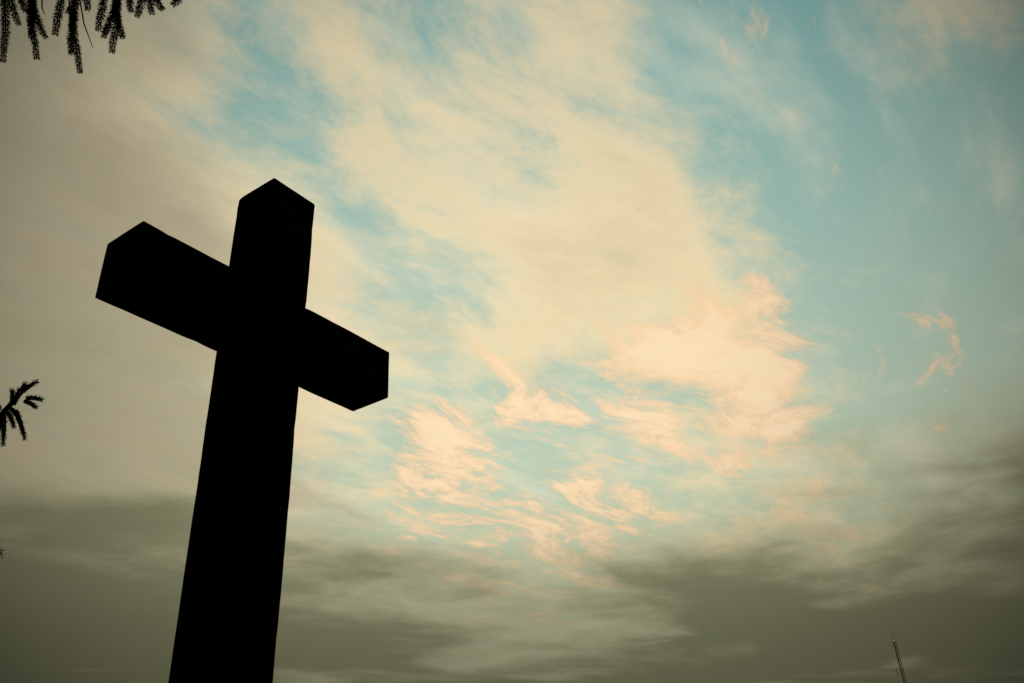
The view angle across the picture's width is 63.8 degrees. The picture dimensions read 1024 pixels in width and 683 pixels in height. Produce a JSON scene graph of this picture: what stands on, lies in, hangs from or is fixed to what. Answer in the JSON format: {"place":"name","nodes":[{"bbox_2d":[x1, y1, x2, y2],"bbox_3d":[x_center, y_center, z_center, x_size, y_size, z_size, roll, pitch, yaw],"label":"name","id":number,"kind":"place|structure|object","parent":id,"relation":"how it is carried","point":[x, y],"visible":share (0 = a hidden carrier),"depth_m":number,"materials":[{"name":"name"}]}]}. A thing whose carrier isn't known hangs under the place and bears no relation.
{"place":"outdoors","nodes":[
{"label":"outdoors","id":0,"kind":"place"},
{"bbox_2d":[0,0,1023,682],"label":"sky","id":1,"kind":"structure","parent":0,"point":[700,323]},
{"label":"ground","id":2,"kind":"structure","parent":0,"visible":0},
{"bbox_2d":[0,0,181,558],"bbox_3d":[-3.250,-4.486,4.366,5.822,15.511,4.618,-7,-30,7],"label":"spruce tree","id":3,"kind":"object","parent":2,"relation":"on","point":[34,19],"visible":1,"depth_m":1.85,"materials":[{"name":"black plant"}]},
{"bbox_2d":[95,178,388,682],"bbox_3d":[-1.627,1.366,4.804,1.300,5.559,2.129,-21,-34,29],"label":"wayside cross","id":4,"kind":"object","parent":2,"relation":"on","point":[260,328],"visible":1,"depth_m":5.05,"materials":[{"name":"stone"}]},
{"bbox_2d":[891,631,906,682],"bbox_3d":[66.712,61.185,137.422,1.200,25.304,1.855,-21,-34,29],"label":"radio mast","id":5,"kind":"object","parent":2,"relation":"on","point":[897,655],"visible":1,"depth_m":140.45,"materials":[{"name":"metal"}]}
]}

